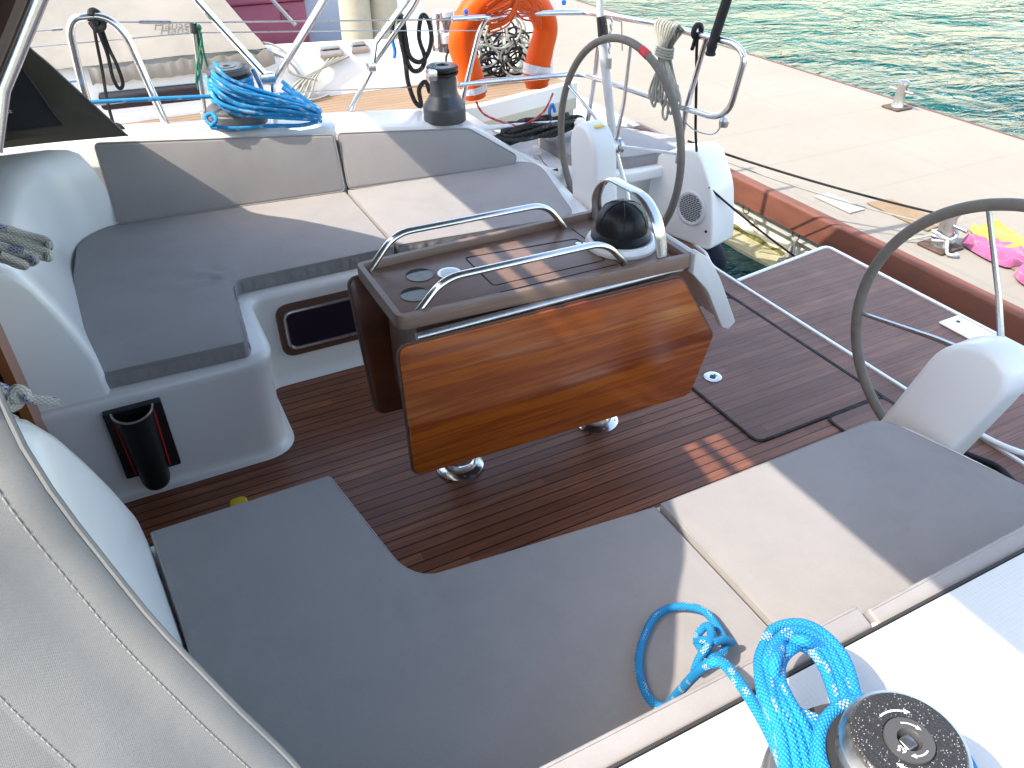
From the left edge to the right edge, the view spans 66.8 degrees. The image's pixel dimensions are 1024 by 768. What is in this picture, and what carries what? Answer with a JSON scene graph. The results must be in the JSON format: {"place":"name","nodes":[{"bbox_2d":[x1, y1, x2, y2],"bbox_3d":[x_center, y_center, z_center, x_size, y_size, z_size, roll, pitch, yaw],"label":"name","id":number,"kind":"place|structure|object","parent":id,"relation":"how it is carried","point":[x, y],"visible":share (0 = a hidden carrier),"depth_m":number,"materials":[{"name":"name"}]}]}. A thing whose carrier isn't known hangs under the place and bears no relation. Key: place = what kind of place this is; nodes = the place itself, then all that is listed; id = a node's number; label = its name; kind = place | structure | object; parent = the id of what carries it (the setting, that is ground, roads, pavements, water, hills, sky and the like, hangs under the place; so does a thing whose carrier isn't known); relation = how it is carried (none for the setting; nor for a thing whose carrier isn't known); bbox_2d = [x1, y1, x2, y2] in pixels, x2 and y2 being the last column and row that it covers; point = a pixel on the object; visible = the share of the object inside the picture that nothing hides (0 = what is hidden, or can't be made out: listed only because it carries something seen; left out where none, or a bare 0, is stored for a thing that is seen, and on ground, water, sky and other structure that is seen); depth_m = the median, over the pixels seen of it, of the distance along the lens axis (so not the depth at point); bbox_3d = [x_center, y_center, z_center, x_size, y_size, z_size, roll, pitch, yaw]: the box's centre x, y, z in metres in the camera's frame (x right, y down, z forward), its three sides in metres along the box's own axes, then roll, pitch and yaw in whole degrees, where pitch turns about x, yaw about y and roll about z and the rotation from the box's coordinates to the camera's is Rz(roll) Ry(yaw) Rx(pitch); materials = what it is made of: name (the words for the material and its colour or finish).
{"place":"outdoors","nodes":[
{"label":"outdoors","id":0,"kind":"place"},
{"bbox_2d":[579,0,1023,278],"bbox_3d":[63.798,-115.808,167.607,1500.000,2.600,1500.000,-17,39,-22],"label":"water","id":1,"kind":"structure","parent":0,"point":[962,59],"depth_m":9.77,"materials":[{"name":"teal liquid"}]},
{"bbox_2d":[30,0,576,124],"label":"neighbour yacht","id":2,"kind":"object","parent":1,"relation":"on","point":[169,62],"visible":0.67,"depth_m":4.29,"materials":[{"name":"white plastic"}]},
{"bbox_2d":[98,83,200,109],"bbox_3d":[-1.945,-1.561,4.212,0.530,0.099,0.021,-17,39,-22],"label":"window","id":3,"kind":"structure","parent":2,"relation":"in","point":[190,88],"depth_m":4.20,"materials":[{"name":"black glass"}]},
{"bbox_2d":[270,0,296,25],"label":"pole","id":4,"kind":"object","parent":2,"relation":"on","point":[282,10],"visible":1,"depth_m":4.87,"materials":[{"name":"metal"}]},
{"bbox_2d":[258,42,349,100],"bbox_3d":[-1.173,-1.774,4.435,0.581,0.307,0.412,-17,39,-22],"label":"rope","id":5,"kind":"object","parent":2,"relation":"on","point":[310,76],"visible":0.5,"depth_m":4.50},
{"bbox_2d":[338,0,372,39],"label":"fender","id":6,"kind":"object","parent":2,"relation":"on","point":[354,10],"visible":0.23,"depth_m":4.95,"materials":[{"name":"white plastic"}]},
{"bbox_2d":[369,0,397,39],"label":"fender","id":7,"kind":"object","parent":2,"relation":"on","point":[383,9],"visible":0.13,"depth_m":5.04,"materials":[{"name":"beige plastic"}]},
{"bbox_2d":[430,11,455,53],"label":"rope","id":8,"kind":"object","parent":2,"relation":"hanging from","point":[445,23],"visible":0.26,"depth_m":4.80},
{"bbox_2d":[445,20,532,77],"bbox_3d":[-0.105,-2.084,4.845,0.606,0.354,0.330,-17,39,-22],"label":"rope","id":9,"kind":"object","parent":2,"relation":"on","point":[516,47],"visible":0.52,"depth_m":4.81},
{"bbox_2d":[475,18,529,76],"bbox_3d":[-0.094,-2.076,4.779,0.612,0.381,0.236,-17,39,-22],"label":"rope","id":10,"kind":"object","parent":2,"relation":"on","point":[510,44],"visible":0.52,"depth_m":4.77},
{"bbox_2d":[304,0,434,41],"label":"white motorboat","id":11,"kind":"object","parent":1,"relation":"on","point":[330,10],"visible":0.13,"depth_m":6.55,"materials":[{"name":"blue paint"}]},
{"bbox_2d":[225,0,309,44],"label":"cover","id":12,"kind":"object","parent":11,"relation":"on","point":[256,10],"visible":0.27,"depth_m":6.25,"materials":[{"name":"fabric"}]},
{"bbox_2d":[0,108,1023,767],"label":"sailboat","id":13,"kind":"object","parent":1,"relation":"on","point":[286,404],"visible":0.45,"depth_m":2.67,"materials":[{"name":"plastic"}]},
{"bbox_2d":[0,223,53,269],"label":"rope","id":14,"kind":"object","parent":13,"relation":"on","point":[24,250],"visible":1,"depth_m":1.84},
{"bbox_2d":[0,382,59,418],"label":"rope","id":15,"kind":"object","parent":13,"relation":"attached to","point":[18,397],"visible":0.78,"depth_m":1.55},
{"bbox_2d":[51,12,169,123],"bbox_3d":[-1.622,-1.192,3.244,0.376,0.664,0.067,-10,37,-13],"label":"stanchion rail","id":16,"kind":"object","parent":13,"relation":"attached to","point":[74,20],"visible":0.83,"depth_m":3.12,"materials":[{"name":"metal"}]},
{"bbox_2d":[36,29,51,31],"bbox_3d":[-2.286,-1.249,2.846,1.120,0.012,0.007,-16,39,-21],"label":"lifeline","id":17,"kind":"object","parent":16,"relation":"attached to","point":[43,30],"visible":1,"depth_m":3.03,"materials":[{"name":"metal"}]},
{"bbox_2d":[87,7,124,129],"bbox_3d":[-1.632,-1.269,3.144,0.072,0.454,0.122,6,36,9],"label":"rope","id":18,"kind":"object","parent":16,"relation":"attached to","point":[99,27],"visible":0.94,"depth_m":3.12,"materials":[{"name":"black fabric"}]},
{"bbox_2d":[102,397,180,489],"bbox_3d":[-1.152,0.210,2.449,0.167,0.306,0.109,-17,39,-22],"label":"winch handle pocket","id":19,"kind":"object","parent":13,"relation":"attached to","point":[141,436],"visible":1,"depth_m":2.42,"materials":[{"name":"black plastic"}]},
{"bbox_2d":[0,0,300,767],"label":"sprayhood","id":20,"kind":"object","parent":13,"relation":"attached to","point":[101,666],"visible":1,"depth_m":0.71,"materials":[{"name":"fabric"}]},
{"bbox_2d":[190,22,206,119],"bbox_3d":[-1.341,-1.253,3.386,0.071,0.592,0.040,-17,39,-22],"label":"stanchion","id":21,"kind":"object","parent":13,"relation":"on","point":[193,32],"visible":0.57,"depth_m":3.31,"materials":[{"name":"metal"}]},
{"bbox_2d":[195,24,207,89],"bbox_3d":[-1.331,-1.385,3.299,0.077,0.264,0.033,-17,39,-22],"label":"cord","id":22,"kind":"object","parent":21,"relation":"attached to","point":[199,33],"visible":0.93,"depth_m":3.29,"materials":[{"name":"green fabric"}]},
{"bbox_2d":[31,30,475,47],"bbox_3d":[-1.352,-1.428,3.281,2.602,0.106,0.024,-16,38,-20],"label":"lifeline","id":23,"kind":"object","parent":21,"relation":"attached to","point":[253,32],"visible":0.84,"depth_m":3.37,"materials":[{"name":"metal"}]},
{"bbox_2d":[94,134,344,223],"bbox_3d":[-1.216,-0.916,3.311,0.965,0.326,0.134,-13,38,-17],"label":"backrest","id":24,"kind":"object","parent":13,"relation":"attached to","point":[151,180],"visible":1,"depth_m":3.28,"materials":[{"name":"grey fabric"}]},
{"bbox_2d":[74,191,393,388],"bbox_3d":[-1.035,-0.448,2.959,1.134,0.070,1.192,-17,39,-22],"label":"seat cushion","id":25,"kind":"object","parent":13,"relation":"on","point":[156,298],"visible":0.92,"depth_m":2.89,"materials":[{"name":"grey fabric"}]},
{"bbox_2d":[206,62,267,130],"bbox_3d":[-1.193,-1.236,3.319,0.250,0.235,0.250,-17,39,-22],"label":"winch","id":26,"kind":"object","parent":13,"relation":"on","point":[237,70],"visible":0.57,"depth_m":3.26,"materials":[{"name":"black metal"}]},
{"bbox_2d":[90,61,321,130],"bbox_3d":[-1.395,-1.149,3.193,1.220,0.294,0.281,-17,39,-22],"label":"rope","id":27,"kind":"object","parent":26,"relation":"attached to","point":[232,96],"visible":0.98,"depth_m":3.23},
{"bbox_2d":[230,496,247,506],"bbox_3d":[-0.882,0.392,2.514,0.055,0.026,0.055,-17,39,-22],"label":"yellow cap","id":28,"kind":"object","parent":13,"relation":"on","point":[238,500],"visible":0.43,"depth_m":2.51,"materials":[{"name":"plastic"}]},
{"bbox_2d":[193,0,419,111],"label":"metal rail","id":29,"kind":"object","parent":13,"relation":"attached to","point":[271,79],"visible":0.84,"depth_m":3.46,"materials":[{"name":"metal"}]},
{"bbox_2d":[335,128,516,189],"bbox_3d":[-0.381,-1.087,3.619,0.846,0.253,0.128,-13,38,-18],"label":"backrest","id":30,"kind":"object","parent":13,"relation":"attached to","point":[372,158],"visible":0.98,"depth_m":3.58,"materials":[{"name":"grey fabric"}]},
{"bbox_2d":[423,61,465,125],"bbox_3d":[-0.318,-1.355,3.616,0.200,0.247,0.200,-17,39,-22],"label":"winch","id":31,"kind":"object","parent":13,"relation":"on","point":[444,104],"visible":1,"depth_m":3.57,"materials":[{"name":"black metal"}]},
{"bbox_2d":[150,476,766,767],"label":"seat cushion","id":32,"kind":"object","parent":13,"relation":"on","point":[322,626],"visible":0.79,"depth_m":1.59,"materials":[{"name":"grey fabric"}]},
{"bbox_2d":[346,162,571,253],"bbox_3d":[-0.178,-0.800,3.452,0.920,0.068,0.738,-17,39,-22],"label":"seat cushion","id":33,"kind":"object","parent":13,"relation":"on","point":[388,210],"visible":0.66,"depth_m":3.40,"materials":[{"name":"grey fabric"}]},
{"bbox_2d":[534,151,541,161],"bbox_3d":[0.131,-1.173,4.031,0.052,0.061,0.052,-17,39,-22],"label":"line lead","id":34,"kind":"object","parent":13,"relation":"on","point":[537,154],"visible":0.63,"depth_m":4.01,"materials":[{"name":"white plastic"}]},
{"bbox_2d":[494,112,584,145],"bbox_3d":[0.127,-1.343,4.100,0.595,0.114,0.196,-17,39,-22],"label":"rope","id":35,"kind":"object","parent":13,"relation":"on","point":[525,132],"visible":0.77,"depth_m":4.03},
{"bbox_2d":[479,119,575,130],"bbox_3d":[0.089,-1.360,4.078,0.683,0.088,0.028,-18,39,-23],"label":"boathook","id":36,"kind":"object","parent":35,"relation":"on","point":[493,127],"visible":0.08,"depth_m":3.99,"materials":[{"name":"plastic"}]},
{"bbox_2d":[548,103,556,115],"bbox_3d":[0.215,-1.460,4.152,0.049,0.081,0.024,-5,36,-7],"label":"cord","id":37,"kind":"object","parent":35,"relation":"on","point":[552,105],"visible":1,"depth_m":4.14,"materials":[{"name":"blue fabric"}]},
{"bbox_2d":[574,118,585,126],"bbox_3d":[0.361,-1.379,4.112,0.068,0.052,0.068,-17,39,-22],"label":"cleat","id":38,"kind":"object","parent":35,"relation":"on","point":[577,120],"visible":0.52,"depth_m":4.09,"materials":[{"name":"white plastic"}]},
{"bbox_2d":[347,177,734,481],"bbox_3d":[0.120,-0.164,2.531,1.172,0.914,0.452,-17,39,-22],"label":"cockpit table","id":39,"kind":"object","parent":13,"relation":"on","point":[474,349],"visible":0.9,"depth_m":2.32,"materials":[{"name":"brown wood"}]},
{"bbox_2d":[585,198,655,259],"bbox_3d":[0.344,-0.499,2.414,0.228,0.142,0.228,-17,39,-22],"label":"compass","id":40,"kind":"object","parent":39,"relation":"on","point":[621,226],"visible":0.93,"depth_m":2.37,"materials":[{"name":"black plastic"}]},
{"bbox_2d":[493,126,655,135],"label":"rope","id":41,"kind":"object","parent":13,"relation":"on","point":[628,127],"visible":0.07,"depth_m":4.47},
{"bbox_2d":[451,10,746,163],"bbox_3d":[0.433,-1.353,3.641,1.044,0.639,1.262,-17,39,-22],"label":"stern rail","id":42,"kind":"object","parent":13,"relation":"attached to","point":[686,108],"visible":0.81,"depth_m":3.75,"materials":[{"name":"metal"}]},
{"bbox_2d":[95,86,464,105],"bbox_3d":[-1.386,-1.220,3.407,2.524,0.120,0.043,-15,38,-20],"label":"lifeline","id":43,"kind":"object","parent":42,"relation":"attached to","point":[328,91],"visible":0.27,"depth_m":3.65,"materials":[{"name":"metal"}]},
{"bbox_2d":[118,19,477,23],"bbox_3d":[-0.880,-1.604,3.427,1.563,0.122,0.042,-15,38,-20],"label":"lifeline","id":44,"kind":"object","parent":42,"relation":"attached to","point":[154,21],"visible":1,"depth_m":3.34,"materials":[{"name":"metal"}]},
{"bbox_2d":[390,13,433,107],"bbox_3d":[-0.465,-1.550,3.734,0.207,0.428,0.089,-10,37,-14],"label":"rope","id":45,"kind":"object","parent":44,"relation":"hanging from","point":[403,40],"visible":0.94,"depth_m":3.73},
{"bbox_2d":[391,39,396,58],"bbox_3d":[-0.563,-1.604,3.698,0.026,0.104,0.018,-17,39,-22],"label":"cord","id":46,"kind":"object","parent":45,"relation":"attached to","point":[394,49],"visible":0.7,"depth_m":3.70,"materials":[{"name":"blue fabric"}]},
{"bbox_2d":[448,0,565,125],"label":"lifebuoy","id":47,"kind":"object","parent":42,"relation":"hanging from","point":[538,59],"visible":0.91,"depth_m":3.90,"materials":[{"name":"orange plastic"}]},
{"bbox_2d":[648,18,682,120],"bbox_3d":[0.710,-1.417,3.539,0.084,0.428,0.265,-17,39,-22],"label":"rope","id":48,"kind":"object","parent":42,"relation":"hanging from","point":[667,34],"visible":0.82,"depth_m":3.49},
{"bbox_2d":[694,39,698,151],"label":"rope","id":49,"kind":"object","parent":42,"relation":"hanging from","point":[696,95],"visible":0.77,"depth_m":3.59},
{"bbox_2d":[690,22,703,50],"bbox_3d":[0.789,-1.494,3.344,0.061,0.117,0.041,-17,39,-22],"label":"cord","id":50,"kind":"object","parent":42,"relation":"attached to","point":[699,26],"visible":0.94,"depth_m":3.32,"materials":[{"name":"black fabric"}]},
{"bbox_2d":[705,0,731,56],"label":"furled flag","id":51,"kind":"object","parent":42,"relation":"attached to","point":[719,21],"visible":1,"depth_m":3.19,"materials":[{"name":"black fabric"}]},
{"bbox_2d":[596,0,615,137],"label":"backstay tube","id":52,"kind":"object","parent":13,"relation":"attached to","point":[604,51],"visible":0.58,"depth_m":3.79,"materials":[{"name":"white metal"}]},
{"bbox_2d":[538,127,676,168],"bbox_3d":[0.556,-1.299,4.225,0.676,0.066,0.561,-17,39,-22],"label":"seat cushion","id":53,"kind":"object","parent":13,"relation":"on","point":[636,138],"visible":0.41,"depth_m":4.15,"materials":[{"name":"grey fabric"}]},
{"bbox_2d":[558,34,684,226],"bbox_3d":[0.405,-0.992,3.538,0.214,1.091,0.932,-17,39,-22],"label":"helm","id":54,"kind":"object","parent":13,"relation":"on","point":[597,148],"visible":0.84,"depth_m":3.41,"materials":[{"name":"white plastic"}]},
{"bbox_2d":[676,190,705,225],"bbox_3d":[0.925,-0.911,4.027,0.010,0.184,0.184,-28,44,-33],"label":"speaker","id":55,"kind":"object","parent":13,"relation":"attached to","point":[691,208],"visible":0.98,"depth_m":4.02},
{"bbox_2d":[539,606,871,767],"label":"backrest","id":56,"kind":"object","parent":13,"relation":"attached to","point":[615,745],"visible":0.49,"depth_m":1.09,"materials":[{"name":"grey fabric"}]},
{"bbox_2d":[703,371,721,381],"bbox_3d":[0.806,-0.029,3.119,0.072,0.006,0.072,-17,39,-22],"label":"deck drain","id":57,"kind":"object","parent":13,"relation":"on","point":[710,376],"visible":1,"depth_m":3.12,"materials":[{"name":"metal"}]},
{"bbox_2d":[703,244,726,272],"bbox_3d":[1.097,-0.675,4.405,0.236,0.426,0.236,-17,39,-22],"label":"fender","id":58,"kind":"object","parent":13,"relation":"hanging from","point":[717,256],"visible":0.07,"depth_m":4.29,"materials":[{"name":"blue plastic"}]},
{"bbox_2d":[709,187,794,256],"bbox_3d":[1.454,-0.743,4.127,0.943,0.669,0.011,-3,36,-4],"label":"mooring line","id":59,"kind":"object","parent":13,"relation":"attached to","point":[750,222],"visible":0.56,"depth_m":4.04,"materials":[{"name":"black fabric"}]},
{"bbox_2d":[727,161,936,225],"bbox_3d":[1.591,-1.056,4.134,1.304,0.269,0.009,12,37,16],"label":"mooring line","id":60,"kind":"object","parent":13,"relation":"attached to","point":[823,194],"visible":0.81,"depth_m":4.14,"materials":[{"name":"grey fabric"}]},
{"bbox_2d":[660,421,1023,626],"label":"seat cushion","id":61,"kind":"object","parent":13,"relation":"on","point":[863,518],"visible":0.78,"depth_m":1.84,"materials":[{"name":"grey fabric"}]},
{"bbox_2d":[742,690,972,767],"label":"winch","id":62,"kind":"object","parent":13,"relation":"on","point":[885,729],"visible":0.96,"depth_m":0.86,"materials":[{"name":"metal"}]},
{"bbox_2d":[634,602,977,767],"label":"rope","id":63,"kind":"object","parent":62,"relation":"hanging from","point":[794,733],"visible":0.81,"depth_m":1.01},
{"bbox_2d":[851,198,1023,453],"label":"helm","id":64,"kind":"object","parent":13,"relation":"on","point":[961,397],"visible":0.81,"depth_m":2.11,"materials":[{"name":"white plastic"}]},
{"bbox_2d":[863,525,1023,623],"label":"backrest","id":65,"kind":"object","parent":13,"relation":"attached to","point":[997,550],"visible":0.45,"depth_m":1.30,"materials":[{"name":"grey fabric"}]},
{"bbox_2d":[980,433,1023,456],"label":"hose","id":66,"kind":"object","parent":13,"relation":"on","point":[1000,444],"visible":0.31,"depth_m":2.75,"materials":[{"name":"white plastic"}]},
{"bbox_2d":[423,0,1023,345],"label":"dock","id":67,"kind":"object","parent":1,"relation":"on","point":[805,124],"visible":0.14,"depth_m":5.26,"materials":[{"name":"concrete"}]},
{"bbox_2d":[777,237,796,262],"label":"rope","id":68,"kind":"object","parent":67,"relation":"hanging from","point":[791,249],"visible":0.59,"depth_m":4.67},
{"bbox_2d":[814,192,864,212],"bbox_3d":[1.920,-1.066,4.563,0.120,0.008,0.280,-17,39,-22],"label":"access plate","id":69,"kind":"object","parent":67,"relation":"on","point":[847,207],"visible":0.84,"depth_m":4.54,"materials":[{"name":"metal"}]},
{"bbox_2d":[882,79,914,111],"bbox_3d":[3.029,-2.261,6.057,0.174,0.211,0.226,-17,39,-22],"label":"mooring bollard","id":70,"kind":"object","parent":67,"relation":"on","point":[897,104],"visible":1,"depth_m":6.04,"materials":[{"name":"metal"}]},
{"bbox_2d":[867,199,939,230],"bbox_3d":[2.251,-0.972,4.432,0.180,0.008,0.430,-17,39,-22],"label":"cardboard sheet","id":71,"kind":"object","parent":67,"relation":"on","point":[899,210],"visible":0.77,"depth_m":4.46,"materials":[{"name":"brown cardboard"}]},
{"bbox_2d":[917,215,968,254],"bbox_3d":[2.254,-0.809,4.032,0.174,0.211,0.226,-17,39,-22],"label":"mooring bollard","id":72,"kind":"object","parent":67,"relation":"on","point":[947,227],"visible":0.64,"depth_m":4.03,"materials":[{"name":"metal"}]},
{"bbox_2d":[687,140,933,212],"bbox_3d":[1.586,-1.109,4.148,1.325,0.243,0.013,12,37,16],"label":"mooring line","id":73,"kind":"object","parent":72,"relation":"attached to","point":[821,183],"visible":0.88,"depth_m":4.14,"materials":[{"name":"black fabric"}]},
{"bbox_2d":[907,234,933,240],"bbox_3d":[2.052,-0.771,4.166,0.454,0.211,0.012,19,40,24],"label":"mooring line","id":74,"kind":"object","parent":72,"relation":"attached to","point":[919,237],"visible":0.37,"depth_m":4.09,"materials":[{"name":"white fabric"}]},
{"bbox_2d":[930,229,958,256],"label":"rope","id":75,"kind":"object","parent":72,"relation":"attached to","point":[945,239],"visible":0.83,"depth_m":4.01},
{"bbox_2d":[963,451,1019,482],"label":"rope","id":76,"kind":"object","parent":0,"point":[999,468],"visible":0.43,"depth_m":2.68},
{"bbox_3d":[2.655,-0.565,3.865,0.340,0.008,0.780,-17,39,-22],"label":"cardboard sheet","id":77,"kind":"object","parent":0,"visible":0},
{"bbox_2d":[962,233,1023,267],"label":"cloth","id":78,"kind":"object","parent":77,"relation":"on","point":[1007,257],"visible":0.86,"depth_m":3.97,"materials":[{"name":"pink fabric"}]},
{"bbox_2d":[969,220,1023,247],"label":"cloth","id":79,"kind":"object","parent":77,"relation":"on","point":[1003,233],"visible":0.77,"depth_m":4.15,"materials":[{"name":"yellow fabric"}]},
{"bbox_2d":[1014,264,1023,283],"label":"cloth","id":80,"kind":"object","parent":77,"relation":"on","point":[1019,273],"visible":1,"depth_m":3.78,"materials":[{"name":"pink fabric"}]}
]}

